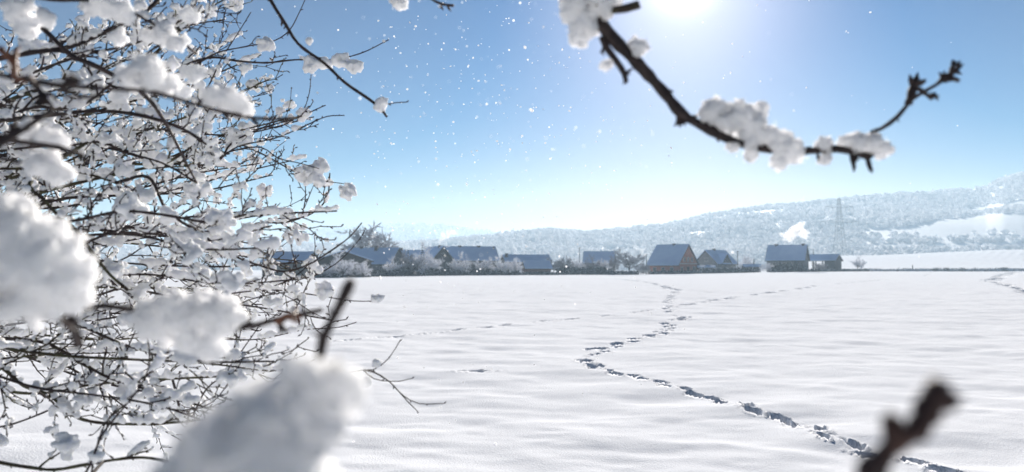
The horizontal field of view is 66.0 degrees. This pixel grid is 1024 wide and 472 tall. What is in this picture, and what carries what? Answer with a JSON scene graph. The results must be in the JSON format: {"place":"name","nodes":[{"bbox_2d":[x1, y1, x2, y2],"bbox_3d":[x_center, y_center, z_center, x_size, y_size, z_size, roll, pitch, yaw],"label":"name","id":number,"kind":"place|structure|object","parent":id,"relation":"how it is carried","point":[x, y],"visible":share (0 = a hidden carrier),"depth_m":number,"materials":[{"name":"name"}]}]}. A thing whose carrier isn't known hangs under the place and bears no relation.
{"place":"outdoors","nodes":[
{"label":"outdoors","id":0,"kind":"place"},
{"bbox_2d":[147,354,369,471],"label":"clump","id":1,"kind":"object","parent":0,"point":[296,413],"visible":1,"depth_m":0.41,"materials":[{"name":"white"}]},
{"bbox_2d":[143,225,479,243],"bbox_3d":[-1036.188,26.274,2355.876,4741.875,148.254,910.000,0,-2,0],"label":"hill","id":2,"kind":"structure","parent":0,"point":[278,234],"depth_m":2448.66,"materials":[{"name":"white"}]},
{"bbox_2d":[88,222,498,245],"bbox_3d":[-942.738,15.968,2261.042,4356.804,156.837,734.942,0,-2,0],"label":"woods","id":3,"kind":"object","parent":2,"relation":"on","point":[447,230],"visible":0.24,"depth_m":2423.36,"materials":[{"name":"white plant"}]},
{"bbox_2d":[141,231,690,269],"bbox_3d":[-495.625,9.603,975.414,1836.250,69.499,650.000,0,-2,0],"label":"hill","id":4,"kind":"structure","parent":0,"point":[447,245],"depth_m":821.73,"materials":[{"name":"white snow"}]},
{"bbox_2d":[96,220,712,269],"bbox_3d":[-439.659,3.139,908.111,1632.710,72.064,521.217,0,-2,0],"label":"woods","id":5,"kind":"object","parent":4,"relation":"on","point":[553,247],"visible":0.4,"depth_m":910.12,"materials":[{"name":"white plant"}]},
{"bbox_2d":[0,249,1023,471],"bbox_3d":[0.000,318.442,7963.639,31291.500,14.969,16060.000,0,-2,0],"label":"ground","id":6,"kind":"structure","parent":0,"point":[763,371],"depth_m":13.50,"materials":[{"name":"white snow"}]},
{"bbox_2d":[0,0,445,471],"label":"snowy tree","id":7,"kind":"object","parent":6,"relation":"on","point":[50,271],"visible":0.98,"depth_m":2.31,"materials":[{"name":"white snow"}]},
{"bbox_2d":[260,251,318,275],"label":"farmhouse","id":8,"kind":"object","parent":6,"relation":"on","point":[302,256],"visible":0.38,"depth_m":169.62,"materials":[{"name":"grey paint"}]},
{"bbox_2d":[321,265,331,276],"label":"frosted shrub","id":9,"kind":"object","parent":6,"relation":"on","point":[326,271],"visible":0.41,"depth_m":140.69,"materials":[{"name":"grey plant"}]},
{"bbox_2d":[311,277,355,359],"bbox_3d":[-0.239,0.930,0.627,0.217,1.793,0.021,0,-2,-1],"label":"young shoot","id":10,"kind":"object","parent":6,"relation":"on","point":[343,297],"visible":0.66,"depth_m":0.66,"materials":[{"name":"brown plant"}]},
{"bbox_2d":[327,249,357,277],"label":"frosted shrub","id":11,"kind":"object","parent":6,"relation":"on","point":[344,269],"visible":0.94,"depth_m":141.47,"materials":[{"name":"grey plant"}]},
{"bbox_2d":[317,249,373,276],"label":"barn","id":12,"kind":"structure","parent":6,"relation":"on","point":[350,256],"depth_m":151.58,"materials":[{"name":"grey"}]},
{"bbox_2d":[314,269,394,277],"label":"hedge","id":13,"kind":"object","parent":6,"relation":"on","point":[378,272],"visible":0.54,"depth_m":160.42,"materials":[{"name":"grey plant"}]},
{"bbox_2d":[355,260,372,275],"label":"frosted shrub","id":14,"kind":"object","parent":6,"relation":"on","point":[361,270],"visible":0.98,"depth_m":145.56,"materials":[{"name":"grey plant"}]},
{"bbox_2d":[335,223,399,248],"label":"frosted tree","id":15,"kind":"object","parent":6,"relation":"on","point":[380,238],"visible":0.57,"depth_m":231.51,"materials":[{"name":"grey plant"}]},
{"bbox_2d":[347,246,406,270],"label":"farmhouse","id":16,"kind":"object","parent":6,"relation":"on","point":[377,255],"visible":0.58,"depth_m":183.47,"materials":[{"name":"grey paint"}]},
{"bbox_2d":[382,255,402,272],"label":"frosted shrub","id":17,"kind":"object","parent":6,"relation":"on","point":[394,267],"visible":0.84,"depth_m":171.57,"materials":[{"name":"grey plant"}]},
{"bbox_2d":[400,250,423,270],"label":"frosted shrub","id":18,"kind":"object","parent":6,"relation":"on","point":[407,260],"visible":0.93,"depth_m":175.05,"materials":[{"name":"grey plant"}]},
{"bbox_2d":[400,248,423,267],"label":"farmhouse","id":19,"kind":"object","parent":6,"relation":"on","point":[412,252],"visible":0.18,"depth_m":208.02,"materials":[{"name":"grey paint"}]},
{"bbox_2d":[394,267,449,275],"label":"hedge","id":20,"kind":"object","parent":6,"relation":"on","point":[415,272],"visible":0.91,"depth_m":175.72,"materials":[{"name":"grey plant"}]},
{"bbox_2d":[412,242,436,274],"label":"frosted shrub","id":21,"kind":"object","parent":6,"relation":"on","point":[429,264],"visible":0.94,"depth_m":176.24,"materials":[{"name":"grey plant"}]},
{"bbox_2d":[424,258,444,271],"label":"frosted shrub","id":22,"kind":"object","parent":6,"relation":"on","point":[439,262],"visible":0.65,"depth_m":179.49,"materials":[{"name":"grey plant"}]},
{"bbox_2d":[413,245,457,269],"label":"farmhouse","id":23,"kind":"object","parent":6,"relation":"on","point":[436,252],"visible":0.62,"depth_m":192.38,"materials":[{"name":"grey"}]},
{"bbox_2d":[448,251,472,271],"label":"frosted shrub","id":24,"kind":"object","parent":6,"relation":"on","point":[459,266],"visible":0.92,"depth_m":183.26,"materials":[{"name":"grey plant"}]},
{"bbox_2d":[444,246,498,269],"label":"farmhouse","id":25,"kind":"object","parent":6,"relation":"on","point":[474,253],"visible":0.39,"depth_m":197.15,"materials":[{"name":"grey"}]},
{"bbox_2d":[473,257,492,270],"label":"frosted shrub","id":26,"kind":"object","parent":6,"relation":"on","point":[484,264],"visible":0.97,"depth_m":185.32,"materials":[{"name":"grey plant"}]},
{"bbox_2d":[449,269,520,275],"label":"hedge","id":27,"kind":"object","parent":6,"relation":"on","point":[472,272],"visible":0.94,"depth_m":185.05,"materials":[{"name":"grey plant"}]},
{"bbox_2d":[490,253,508,274],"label":"frosted shrub","id":28,"kind":"object","parent":6,"relation":"on","point":[499,265],"visible":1,"depth_m":186.71,"materials":[{"name":"grey plant"}]},
{"bbox_2d":[507,257,522,274],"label":"frosted shrub","id":29,"kind":"object","parent":6,"relation":"on","point":[513,264],"visible":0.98,"depth_m":188.23,"materials":[{"name":"grey plant"}]},
{"bbox_2d":[500,253,551,270],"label":"stable","id":30,"kind":"structure","parent":6,"relation":"on","point":[505,257],"depth_m":208.77,"materials":[{"name":"grey paint"}]},
{"bbox_2d":[520,260,552,274],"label":"shed","id":31,"kind":"structure","parent":6,"relation":"on","point":[537,265],"depth_m":197.13,"materials":[{"name":"brick"}]},
{"bbox_2d":[520,272,558,274],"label":"hedge","id":32,"kind":"object","parent":6,"relation":"on","point":[540,273],"visible":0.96,"depth_m":192.78,"materials":[{"name":"grey plant"}]},
{"bbox_2d":[548,256,562,271],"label":"frosted tree","id":33,"kind":"object","parent":6,"relation":"on","point":[554,266],"visible":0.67,"depth_m":203.65,"materials":[{"name":"grey plant"}]},
{"bbox_2d":[555,255,575,271],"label":"frosted tree","id":34,"kind":"object","parent":6,"relation":"on","point":[568,263],"visible":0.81,"depth_m":205.30,"materials":[{"name":"grey plant"}]},
{"bbox_2d":[571,259,586,267],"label":"frosted tree","id":35,"kind":"object","parent":6,"relation":"on","point":[578,264],"visible":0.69,"depth_m":206.46,"materials":[{"name":"grey plant"}]},
{"bbox_2d":[555,267,606,274],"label":"hedge","id":36,"kind":"object","parent":6,"relation":"on","point":[587,271],"visible":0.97,"depth_m":202.83,"materials":[{"name":"grey plant"}]},
{"bbox_2d":[580,254,604,267],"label":"frosted tree","id":37,"kind":"object","parent":6,"relation":"on","point":[590,263],"visible":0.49,"depth_m":207.62,"materials":[{"name":"grey plant"}]},
{"bbox_2d":[582,251,615,270],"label":"farmhouse","id":38,"kind":"object","parent":6,"relation":"on","point":[604,255],"visible":0.51,"depth_m":242.50,"materials":[{"name":"grey paint"}]},
{"bbox_2d":[594,258,612,268],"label":"frosted tree","id":39,"kind":"object","parent":6,"relation":"on","point":[605,264],"visible":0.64,"depth_m":208.18,"materials":[{"name":"grey plant"}]},
{"bbox_2d":[608,254,619,270],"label":"frosted tree","id":40,"kind":"object","parent":6,"relation":"on","point":[613,263],"visible":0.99,"depth_m":208.02,"materials":[{"name":"grey plant"}]},
{"bbox_2d":[605,270,637,274],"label":"hedge","id":41,"kind":"object","parent":6,"relation":"on","point":[621,272],"visible":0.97,"depth_m":204.49,"materials":[{"name":"grey plant"}]},
{"bbox_2d":[612,249,646,270],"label":"frosted tree","id":42,"kind":"object","parent":6,"relation":"on","point":[629,262],"visible":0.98,"depth_m":209.53,"materials":[{"name":"grey plant"}]},
{"bbox_2d":[635,263,650,273],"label":"frosted shrub","id":43,"kind":"object","parent":6,"relation":"on","point":[644,267],"visible":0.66,"depth_m":210.28,"materials":[{"name":"grey plant"}]},
{"bbox_2d":[638,270,650,274],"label":"rail fence","id":44,"kind":"object","parent":6,"relation":"on","point":[643,271],"visible":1,"depth_m":204.84,"materials":[{"name":"grey"}]},
{"bbox_2d":[647,244,699,273],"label":"brick house","id":45,"kind":"structure","parent":6,"relation":"on","point":[673,257],"depth_m":218.19,"materials":[{"name":"grey"}]},
{"bbox_2d":[649,270,701,273],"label":"hedge","id":46,"kind":"object","parent":6,"relation":"on","point":[680,272],"visible":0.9,"depth_m":208.64,"materials":[{"name":"grey plant"}]},
{"bbox_2d":[388,0,963,172],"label":"snowy tree","id":47,"kind":"object","parent":6,"relation":"on","point":[736,125],"visible":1,"depth_m":1.24,"materials":[{"name":"white snow"}]},
{"bbox_2d":[697,265,715,269],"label":"woodshed","id":48,"kind":"object","parent":6,"relation":"on","point":[705,266],"visible":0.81,"depth_m":219.36,"materials":[{"name":"brick"}]},
{"bbox_2d":[697,249,736,267],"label":"gabled house","id":49,"kind":"structure","parent":6,"relation":"on","point":[721,258],"depth_m":230.76,"materials":[{"name":"grey paint"}]},
{"bbox_2d":[699,267,754,273],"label":"hedge","id":50,"kind":"object","parent":6,"relation":"on","point":[729,270],"visible":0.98,"depth_m":213.41,"materials":[{"name":"grey plant"}]},
{"bbox_2d":[740,255,753,263],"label":"frosted tree","id":51,"kind":"object","parent":6,"relation":"on","point":[745,259],"visible":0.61,"depth_m":239.45,"materials":[{"name":"grey plant"}]},
{"bbox_2d":[742,264,760,271],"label":"garden shed","id":52,"kind":"structure","parent":6,"relation":"on","point":[756,266],"depth_m":222.34,"materials":[{"name":"grey"}]},
{"bbox_2d":[758,263,773,271],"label":"frosted shrub","id":53,"kind":"object","parent":6,"relation":"on","point":[768,266],"visible":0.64,"depth_m":215.62,"materials":[{"name":"grey plant"}]},
{"bbox_2d":[765,244,809,271],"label":"house","id":54,"kind":"structure","parent":6,"relation":"on","point":[776,253],"depth_m":228.85,"materials":[{"name":"grey paint"}]},
{"bbox_2d":[771,261,808,271],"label":"hedge","id":55,"kind":"object","parent":6,"relation":"on","point":[795,266],"visible":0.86,"depth_m":213.18,"materials":[{"name":"grey plant"}]},
{"bbox_2d":[815,262,827,268],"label":"frosted shrub","id":56,"kind":"object","parent":6,"relation":"on","point":[819,266],"visible":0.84,"depth_m":225.40,"materials":[{"name":"grey plant"}]},
{"bbox_2d":[809,254,842,268],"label":"open shelter","id":57,"kind":"object","parent":6,"relation":"on","point":[832,261],"visible":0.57,"depth_m":234.39,"materials":[{"name":"grey"}]},
{"bbox_2d":[808,269,869,271],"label":"hedge","id":58,"kind":"object","parent":6,"relation":"on","point":[823,270],"visible":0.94,"depth_m":222.48,"materials":[{"name":"grey plant"}]},
{"bbox_2d":[850,254,866,268],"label":"frosted shrub","id":59,"kind":"object","parent":6,"relation":"on","point":[856,264],"visible":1,"depth_m":237.16,"materials":[{"name":"grey plant"}]},
{"bbox_2d":[864,267,1022,270],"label":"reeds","id":60,"kind":"object","parent":6,"relation":"on","point":[1002,269],"visible":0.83,"depth_m":236.83,"materials":[{"name":"plant"}]},
{"bbox_2d":[0,0,1023,233],"label":"sky","id":61,"kind":"structure","parent":0,"point":[810,45],"materials":[{"name":"blue"}]},
{"bbox_2d":[174,0,957,445],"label":"falling snow","id":62,"kind":"structure","parent":0,"point":[496,140],"depth_m":4.45,"materials":[{"name":"white snow"}]},
{"bbox_2d":[610,174,1023,269],"bbox_3d":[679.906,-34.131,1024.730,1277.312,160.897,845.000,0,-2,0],"label":"hill","id":63,"kind":"structure","parent":0,"point":[980,225],"depth_m":821.98,"materials":[{"name":"white snow"}]},
{"bbox_2d":[564,171,1023,269],"bbox_3d":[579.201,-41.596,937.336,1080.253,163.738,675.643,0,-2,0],"label":"woods","id":64,"kind":"object","parent":63,"relation":"on","point":[758,241],"visible":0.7,"depth_m":895.58,"materials":[{"name":"white plant"}]},
{"bbox_2d":[820,198,858,255],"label":"pylon","id":65,"kind":"object","parent":63,"relation":"on","point":[838,201],"visible":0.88,"depth_m":641.00,"materials":[{"name":"silver metal"}]},
{"bbox_2d":[855,375,965,471],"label":"branch","id":66,"kind":"object","parent":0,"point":[935,399],"visible":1,"depth_m":0.36,"materials":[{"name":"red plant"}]}
]}

